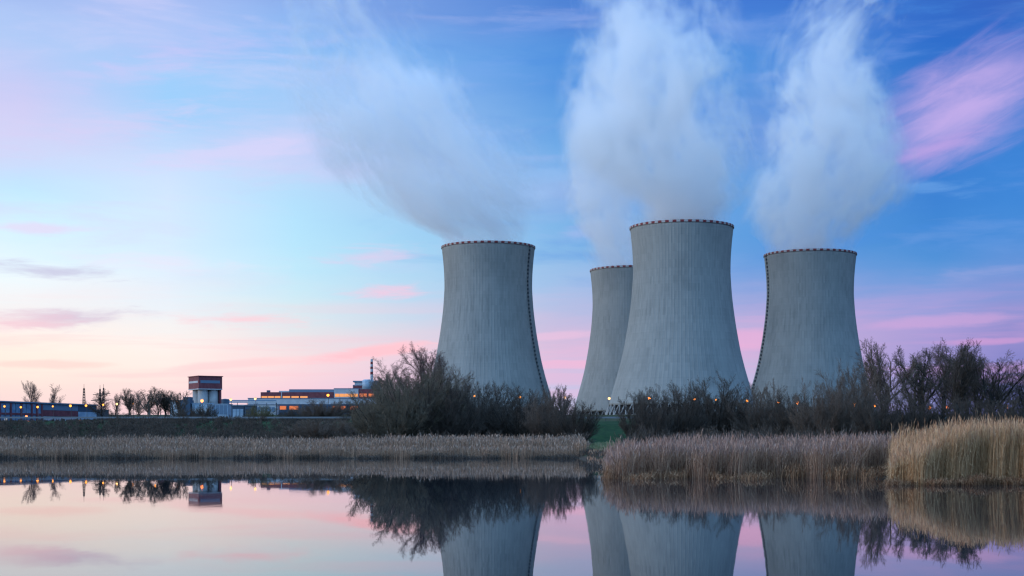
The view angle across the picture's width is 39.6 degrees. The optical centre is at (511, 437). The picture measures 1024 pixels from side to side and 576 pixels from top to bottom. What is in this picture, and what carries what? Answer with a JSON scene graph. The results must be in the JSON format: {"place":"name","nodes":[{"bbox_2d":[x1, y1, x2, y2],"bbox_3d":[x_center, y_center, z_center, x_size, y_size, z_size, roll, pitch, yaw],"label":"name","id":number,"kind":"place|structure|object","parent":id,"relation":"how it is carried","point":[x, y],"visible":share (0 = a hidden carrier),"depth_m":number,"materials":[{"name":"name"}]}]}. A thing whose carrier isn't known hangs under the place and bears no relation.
{"place":"outdoors","nodes":[
{"label":"outdoors","id":0,"kind":"place"},
{"bbox_2d":[8,414,987,478],"bbox_3d":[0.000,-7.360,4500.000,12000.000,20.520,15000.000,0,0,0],"label":"ground","id":1,"kind":"structure","parent":0,"point":[612,428],"depth_m":275.29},
{"bbox_2d":[22,381,42,401],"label":"bare tree","id":2,"kind":"object","parent":1,"relation":"on","point":[32,392],"visible":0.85,"depth_m":717.86,"materials":[{"name":"brown plant"}]},
{"bbox_2d":[0,401,108,420],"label":"office building","id":3,"kind":"structure","parent":1,"relation":"on","point":[28,409],"depth_m":618.43,"materials":[{"name":"blue"}]},
{"bbox_2d":[1,403,40,420],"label":"window","id":4,"kind":"structure","parent":3,"relation":"in","point":[26,407],"depth_m":600.15,"materials":[{"name":"blue glass"}]},
{"bbox_2d":[43,416,76,420],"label":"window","id":5,"kind":"structure","parent":3,"relation":"in","point":[47,419],"depth_m":625.89,"materials":[{"name":"blue glass"}]},
{"bbox_2d":[43,404,77,410],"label":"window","id":6,"kind":"structure","parent":3,"relation":"in","point":[45,406],"depth_m":628.34,"materials":[{"name":"blue glass"}]},
{"bbox_2d":[78,412,96,419],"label":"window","id":7,"kind":"structure","parent":3,"relation":"in","point":[80,414],"depth_m":649.39,"materials":[{"name":"blue glass"}]},
{"bbox_2d":[49,384,65,402],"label":"bare tree","id":8,"kind":"object","parent":1,"relation":"on","point":[53,399],"visible":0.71,"depth_m":720.35,"materials":[{"name":"brown plant"}]},
{"bbox_2d":[79,391,113,418],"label":"bare tree","id":9,"kind":"object","parent":1,"relation":"on","point":[100,401],"visible":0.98,"depth_m":558.97,"materials":[{"name":"brown plant"}]},
{"bbox_2d":[91,389,108,408],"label":"power pylon","id":10,"kind":"object","parent":1,"relation":"on","point":[99,395],"visible":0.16,"depth_m":699.85,"materials":[{"name":"black metal"}]},
{"bbox_2d":[107,393,123,414],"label":"bare tree","id":11,"kind":"object","parent":1,"relation":"on","point":[117,400],"visible":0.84,"depth_m":540.00,"materials":[{"name":"brown plant"}]},
{"bbox_2d":[105,411,138,419],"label":"willow shrub","id":12,"kind":"object","parent":1,"relation":"on","point":[111,415],"visible":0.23,"depth_m":328.88,"materials":[{"name":"brown plant"}]},
{"bbox_2d":[118,388,140,415],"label":"willow tree","id":13,"kind":"object","parent":1,"relation":"on","point":[129,402],"visible":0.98,"depth_m":399.09,"materials":[{"name":"brown plant"}]},
{"bbox_2d":[126,389,145,416],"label":"bare tree","id":14,"kind":"object","parent":1,"relation":"on","point":[138,410],"visible":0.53,"depth_m":411.36,"materials":[{"name":"brown plant"}]},
{"bbox_2d":[129,386,164,416],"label":"willow tree","id":15,"kind":"object","parent":1,"relation":"on","point":[152,402],"visible":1,"depth_m":399.95,"materials":[{"name":"plant"}]},
{"bbox_2d":[142,389,165,415],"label":"bare tree","id":16,"kind":"object","parent":1,"relation":"on","point":[157,410],"visible":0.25,"depth_m":413.32,"materials":[{"name":"plant"}]},
{"bbox_2d":[154,389,172,415],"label":"willow tree","id":17,"kind":"object","parent":1,"relation":"on","point":[165,401],"visible":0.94,"depth_m":402.81,"materials":[{"name":"brown plant"}]},
{"bbox_2d":[156,391,185,415],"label":"bare tree","id":18,"kind":"object","parent":1,"relation":"on","point":[172,407],"visible":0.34,"depth_m":415.66,"materials":[{"name":"brown plant"}]},
{"bbox_2d":[0,414,360,444],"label":"undergrowth","id":19,"kind":"object","parent":1,"relation":"on","point":[131,426],"visible":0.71,"depth_m":264.42,"materials":[{"name":"brown plant"}]},
{"bbox_2d":[170,390,192,412],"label":"willow tree","id":20,"kind":"object","parent":1,"relation":"on","point":[178,403],"visible":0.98,"depth_m":406.84,"materials":[{"name":"brown plant"}]},
{"bbox_2d":[170,397,193,416],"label":"grey shed","id":21,"kind":"structure","parent":1,"relation":"on","point":[189,404],"depth_m":870.00,"materials":[{"name":"blue"}]},
{"bbox_2d":[162,409,203,419],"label":"willow shrub","id":22,"kind":"object","parent":1,"relation":"on","point":[181,414],"visible":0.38,"depth_m":344.00,"materials":[{"name":"brown plant"}]},
{"bbox_2d":[191,403,213,410],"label":"building","id":23,"kind":"structure","parent":1,"relation":"on","point":[198,405],"depth_m":872.00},
{"bbox_2d":[190,403,219,416],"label":"willow shrub","id":24,"kind":"object","parent":1,"relation":"on","point":[207,413],"visible":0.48,"depth_m":348.69,"materials":[{"name":"brown plant"}]},
{"bbox_2d":[188,375,222,403],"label":"silo tower","id":25,"kind":"structure","parent":1,"relation":"on","point":[207,389],"depth_m":905.86,"materials":[{"name":"grey concrete"}]},
{"bbox_2d":[211,404,232,416],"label":"building","id":26,"kind":"structure","parent":1,"relation":"on","point":[224,410],"depth_m":868.00,"materials":[{"name":"blue"}]},
{"bbox_2d":[221,399,228,403],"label":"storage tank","id":27,"kind":"object","parent":1,"relation":"on","point":[224,401],"visible":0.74,"depth_m":927.66,"materials":[{"name":"blue metal"}]},
{"bbox_2d":[232,406,244,419],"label":"building","id":28,"kind":"structure","parent":1,"relation":"on","point":[238,410],"depth_m":849.85,"materials":[{"name":"blue"}]},
{"bbox_2d":[244,405,256,416],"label":"building","id":29,"kind":"structure","parent":1,"relation":"on","point":[247,406],"depth_m":844.85,"materials":[{"name":"blue"}]},
{"bbox_2d":[229,400,276,414],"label":"pipe bridge","id":30,"kind":"structure","parent":1,"relation":"on","point":[254,401],"depth_m":1060.00,"materials":[{"name":"grey metal"}]},
{"bbox_2d":[233,405,278,414],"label":"building","id":31,"kind":"structure","parent":1,"relation":"on","point":[272,407],"depth_m":1085.00,"materials":[{"name":"grey"}]},
{"bbox_2d":[245,403,278,421],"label":"willow shrub","id":32,"kind":"object","parent":1,"relation":"on","point":[265,412],"visible":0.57,"depth_m":378.80,"materials":[{"name":"green plant"}]},
{"bbox_2d":[276,406,305,420],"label":"willow shrub","id":33,"kind":"object","parent":1,"relation":"on","point":[289,414],"visible":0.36,"depth_m":358.79,"materials":[{"name":"brown plant"}]},
{"bbox_2d":[0,432,587,458],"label":"reed bed","id":34,"kind":"object","parent":1,"relation":"on","point":[205,447],"visible":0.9,"depth_m":162.69,"materials":[{"name":"beige plant"}]},
{"bbox_2d":[261,389,333,397],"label":"power hall","id":35,"kind":"structure","parent":1,"relation":"on","point":[306,393],"depth_m":1240.00,"materials":[{"name":"grey"}]},
{"bbox_2d":[248,398,374,414],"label":"service building","id":36,"kind":"structure","parent":1,"relation":"on","point":[288,403],"depth_m":1110.00,"materials":[{"name":"blue"}]},
{"bbox_2d":[0,417,624,420],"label":"guard rail","id":37,"kind":"object","parent":1,"relation":"on","point":[199,417],"visible":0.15,"depth_m":302.92,"materials":[{"name":"grey metal"}]},
{"bbox_2d":[271,416,361,440],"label":"willow shrub","id":38,"kind":"object","parent":1,"relation":"on","point":[306,430],"visible":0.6,"depth_m":242.22,"materials":[{"name":"brown plant"}]},
{"bbox_2d":[293,398,348,420],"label":"willow shrub","id":39,"kind":"object","parent":1,"relation":"on","point":[320,411],"visible":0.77,"depth_m":328.03,"materials":[{"name":"plant"}]},
{"bbox_2d":[343,400,352,418],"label":"bare tree","id":40,"kind":"object","parent":1,"relation":"on","point":[346,408],"visible":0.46,"depth_m":359.94,"materials":[{"name":"brown plant"}]},
{"bbox_2d":[343,400,365,418],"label":"willow shrub","id":41,"kind":"object","parent":1,"relation":"on","point":[353,407],"visible":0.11,"depth_m":298.56,"materials":[{"name":"brown plant"}]},
{"bbox_2d":[334,388,378,397],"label":"switch hall","id":42,"kind":"structure","parent":1,"relation":"on","point":[341,392],"depth_m":1190.00,"materials":[{"name":"white metal"}]},
{"bbox_2d":[353,359,378,388],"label":"reactor building","id":43,"kind":"structure","parent":1,"relation":"on","point":[364,384],"depth_m":1329.75,"materials":[{"name":"grey"}]},
{"bbox_2d":[358,370,394,418],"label":"bare tree","id":44,"kind":"object","parent":1,"relation":"on","point":[379,388],"visible":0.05,"depth_m":242.08,"materials":[{"name":"brown plant"}]},
{"bbox_2d":[351,368,434,434],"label":"willow shrub","id":45,"kind":"object","parent":1,"relation":"on","point":[391,389],"visible":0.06,"depth_m":212.44,"materials":[{"name":"brown plant"}]},
{"bbox_2d":[369,356,417,403],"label":"bare tree","id":46,"kind":"object","parent":1,"relation":"on","point":[395,372],"visible":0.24,"depth_m":237.75,"materials":[{"name":"brown plant"}]},
{"bbox_2d":[345,377,442,438],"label":"willow shrub","id":47,"kind":"object","parent":1,"relation":"on","point":[401,428],"visible":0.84,"depth_m":195.86,"materials":[{"name":"brown plant"}]},
{"bbox_2d":[358,361,471,438],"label":"willow shrub","id":48,"kind":"object","parent":1,"relation":"on","point":[427,379],"visible":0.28,"depth_m":201.59,"materials":[{"name":"brown plant"}]},
{"bbox_2d":[386,341,474,395],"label":"bare tree","id":49,"kind":"object","parent":1,"relation":"on","point":[421,363],"visible":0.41,"depth_m":231.81,"materials":[{"name":"brown plant"}]},
{"bbox_2d":[411,346,460,396],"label":"bare tree","id":50,"kind":"object","parent":1,"relation":"on","point":[440,363],"visible":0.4,"depth_m":233.65,"materials":[{"name":"brown plant"}]},
{"bbox_2d":[392,356,483,410],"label":"willow shrub","id":51,"kind":"object","parent":1,"relation":"on","point":[439,370],"visible":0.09,"depth_m":215.53,"materials":[{"name":"brown plant"}]},
{"bbox_2d":[414,376,495,438],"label":"willow shrub","id":52,"kind":"object","parent":1,"relation":"on","point":[452,426],"visible":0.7,"depth_m":199.94,"materials":[{"name":"brown plant"}]},
{"bbox_2d":[351,411,594,445],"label":"undergrowth","id":53,"kind":"object","parent":1,"relation":"on","point":[486,434],"visible":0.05,"depth_m":188.37,"materials":[{"name":"brown plant"}]},
{"bbox_2d":[445,374,521,436],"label":"willow shrub","id":54,"kind":"object","parent":1,"relation":"on","point":[483,401],"visible":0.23,"depth_m":211.61,"materials":[{"name":"brown plant"}]},
{"bbox_2d":[433,240,554,413],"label":"cooling tower","id":55,"kind":"structure","parent":1,"relation":"on","point":[488,333],"depth_m":1228.71,"materials":[{"name":"concrete"}]},
{"bbox_2d":[472,382,562,437],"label":"willow shrub","id":56,"kind":"object","parent":1,"relation":"on","point":[500,423],"visible":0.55,"depth_m":204.08,"materials":[{"name":"grey plant"}]},
{"bbox_2d":[517,385,577,438],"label":"willow shrub","id":57,"kind":"object","parent":1,"relation":"on","point":[537,428],"visible":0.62,"depth_m":198.61,"materials":[{"name":"plant"}]},
{"bbox_2d":[550,383,571,412],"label":"willow tree","id":58,"kind":"object","parent":1,"relation":"on","point":[560,396],"visible":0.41,"depth_m":215.07,"materials":[{"name":"brown plant"}]},
{"bbox_2d":[542,394,604,440],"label":"willow shrub","id":59,"kind":"object","parent":1,"relation":"on","point":[583,424],"visible":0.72,"depth_m":195.06,"materials":[{"name":"grey plant"}]},
{"bbox_2d":[586,441,620,449],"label":"meadow grass","id":60,"kind":"structure","parent":1,"relation":"on","point":[595,445],"depth_m":185.94,"materials":[{"name":"green plant"}]},
{"bbox_2d":[576,265,632,414],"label":"cooling tower","id":61,"kind":"structure","parent":1,"relation":"on","point":[611,291],"depth_m":1405.83,"materials":[{"name":"concrete"}]},
{"bbox_2d":[627,389,649,416],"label":"bare tree","id":62,"kind":"object","parent":1,"relation":"on","point":[638,399],"visible":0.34,"depth_m":225.71,"materials":[{"name":"grey plant"}]},
{"bbox_2d":[612,387,679,437],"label":"willow shrub","id":63,"kind":"object","parent":1,"relation":"on","point":[645,420],"visible":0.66,"depth_m":188.99,"materials":[{"name":"grey plant"}]},
{"bbox_2d":[641,379,713,436],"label":"willow shrub","id":64,"kind":"object","parent":1,"relation":"on","point":[689,420],"visible":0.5,"depth_m":194.51,"materials":[{"name":"grey plant"}]},
{"bbox_2d":[605,219,757,414],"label":"cooling tower","id":65,"kind":"structure","parent":1,"relation":"on","point":[681,329],"depth_m":1109.73,"materials":[{"name":"concrete"}]},
{"bbox_2d":[666,368,757,436],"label":"willow shrub","id":66,"kind":"object","parent":1,"relation":"on","point":[720,419],"visible":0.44,"depth_m":201.60,"materials":[{"name":"grey plant"}]},
{"bbox_2d":[601,428,903,478],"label":"reed bed","id":67,"kind":"object","parent":1,"relation":"on","point":[816,454],"visible":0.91,"depth_m":81.71,"materials":[{"name":"brown plant"}]},
{"bbox_2d":[725,379,791,433],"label":"willow shrub","id":68,"kind":"object","parent":1,"relation":"on","point":[749,422],"visible":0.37,"depth_m":198.70,"materials":[{"name":"plant"}]},
{"bbox_2d":[756,386,817,437],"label":"willow shrub","id":69,"kind":"object","parent":1,"relation":"on","point":[780,420],"visible":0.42,"depth_m":190.82,"materials":[{"name":"grey plant"}]},
{"bbox_2d":[614,409,1007,443],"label":"undergrowth","id":70,"kind":"object","parent":1,"relation":"on","point":[710,434],"visible":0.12,"depth_m":162.66,"materials":[{"name":"brown plant"}]},
{"bbox_2d":[751,248,876,413],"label":"cooling tower","id":71,"kind":"structure","parent":1,"relation":"on","point":[810,325],"depth_m":1263.07,"materials":[{"name":"concrete"}]},
{"bbox_2d":[783,378,862,439],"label":"willow shrub","id":72,"kind":"object","parent":1,"relation":"on","point":[817,415],"visible":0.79,"depth_m":184.45,"materials":[{"name":"plant"}]},
{"bbox_2d":[813,357,889,435],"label":"willow shrub","id":73,"kind":"object","parent":1,"relation":"on","point":[844,388],"visible":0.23,"depth_m":189.12,"materials":[{"name":"brown plant"}]},
{"bbox_2d":[847,350,888,407],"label":"bare tree","id":74,"kind":"object","parent":1,"relation":"on","point":[862,385],"visible":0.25,"depth_m":211.45,"materials":[{"name":"brown plant"}]},
{"bbox_2d":[847,385,913,436],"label":"willow shrub","id":75,"kind":"object","parent":1,"relation":"on","point":[873,423],"visible":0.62,"depth_m":176.94,"materials":[{"name":"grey plant"}]},
{"bbox_2d":[858,338,924,414],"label":"bare tree","id":76,"kind":"object","parent":1,"relation":"on","point":[879,370],"visible":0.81,"depth_m":200.31,"materials":[{"name":"brown plant"}]},
{"bbox_2d":[884,348,938,414],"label":"bare tree","id":77,"kind":"object","parent":1,"relation":"on","point":[928,393],"visible":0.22,"depth_m":215.47,"materials":[{"name":"brown plant"}]},
{"bbox_2d":[876,383,947,438],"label":"willow shrub","id":78,"kind":"object","parent":1,"relation":"on","point":[912,413],"visible":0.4,"depth_m":178.61,"materials":[{"name":"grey plant"}]},
{"bbox_2d":[892,342,976,412],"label":"bare tree","id":79,"kind":"object","parent":1,"relation":"on","point":[919,391],"visible":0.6,"depth_m":205.88,"materials":[{"name":"brown plant"}]},
{"bbox_2d":[909,337,983,420],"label":"bare tree","id":80,"kind":"object","parent":1,"relation":"on","point":[963,379],"visible":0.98,"depth_m":196.76,"materials":[{"name":"brown plant"}]},
{"bbox_2d":[916,393,983,431],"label":"willow shrub","id":81,"kind":"object","parent":1,"relation":"on","point":[948,413],"visible":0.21,"depth_m":177.01,"materials":[{"name":"grey plant"}]},
{"bbox_2d":[884,413,1023,484],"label":"reed bed","id":82,"kind":"object","parent":1,"relation":"on","point":[973,447],"visible":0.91,"depth_m":70.09,"materials":[{"name":"beige plant"}]},
{"bbox_2d":[925,337,982,422],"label":"bare tree","id":83,"kind":"object","parent":1,"relation":"on","point":[942,397],"visible":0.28,"depth_m":213.89,"materials":[{"name":"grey plant"}]},
{"bbox_2d":[927,344,996,419],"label":"bare tree","id":84,"kind":"object","parent":1,"relation":"on","point":[956,368],"visible":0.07,"depth_m":223.03,"materials":[{"name":"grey plant"}]},
{"bbox_2d":[937,349,1006,422],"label":"bare tree","id":85,"kind":"object","parent":1,"relation":"on","point":[976,369],"visible":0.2,"depth_m":204.62,"materials":[{"name":"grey plant"}]},
{"bbox_2d":[954,391,1023,425],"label":"willow shrub","id":86,"kind":"object","parent":1,"relation":"on","point":[975,411],"visible":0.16,"depth_m":174.75,"materials":[{"name":"grey plant"}]},
{"bbox_2d":[968,356,1023,426],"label":"bare tree","id":87,"kind":"object","parent":1,"relation":"on","point":[989,390],"visible":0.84,"depth_m":200.02,"materials":[{"name":"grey plant"}]},
{"bbox_2d":[971,350,1023,418],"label":"bare tree","id":88,"kind":"object","parent":1,"relation":"on","point":[1004,363],"visible":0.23,"depth_m":224.12,"materials":[{"name":"brown plant"}]},
{"bbox_2d":[992,395,1023,425],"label":"willow shrub","id":89,"kind":"object","parent":1,"relation":"on","point":[1010,411],"visible":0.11,"depth_m":175.86,"materials":[{"name":"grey plant"}]},
{"bbox_2d":[997,360,1023,422],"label":"bare tree","id":90,"kind":"object","parent":1,"relation":"on","point":[1021,389],"visible":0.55,"depth_m":203.73,"materials":[{"name":"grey plant"}]},
{"bbox_2d":[0,457,1023,575],"bbox_3d":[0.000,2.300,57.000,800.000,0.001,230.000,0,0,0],"label":"water","id":91,"kind":"structure","parent":0,"point":[319,517],"depth_m":38.99,"materials":[{"name":"blue liquid"}]},
{"bbox_2d":[0,447,592,458],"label":"reed fringe","id":92,"kind":"object","parent":91,"relation":"in","point":[264,456],"visible":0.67,"depth_m":155.82,"materials":[{"name":"brown plant"}]},
{"bbox_2d":[383,432,590,453],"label":"reed fringe","id":93,"kind":"object","parent":91,"relation":"on","point":[547,439],"visible":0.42,"depth_m":169.58,"materials":[{"name":"brown plant"}]},
{"bbox_2d":[583,447,608,467],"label":"reed fringe","id":94,"kind":"object","parent":91,"relation":"in","point":[595,460],"visible":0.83,"depth_m":127.48,"materials":[{"name":"brown plant"}]},
{"bbox_2d":[598,460,888,479],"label":"reed fringe","id":95,"kind":"object","parent":91,"relation":"in","point":[792,475],"visible":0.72,"depth_m":79.48,"materials":[{"name":"brown plant"}]},
{"bbox_2d":[883,472,1023,485],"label":"reed fringe","id":96,"kind":"object","parent":91,"relation":"in","point":[980,479],"visible":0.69,"depth_m":69.06,"materials":[{"name":"brown plant"}]},
{"bbox_2d":[0,0,1023,414],"label":"sky","id":97,"kind":"structure","parent":0,"point":[260,196],"materials":[{"name":"blue"}]}
]}

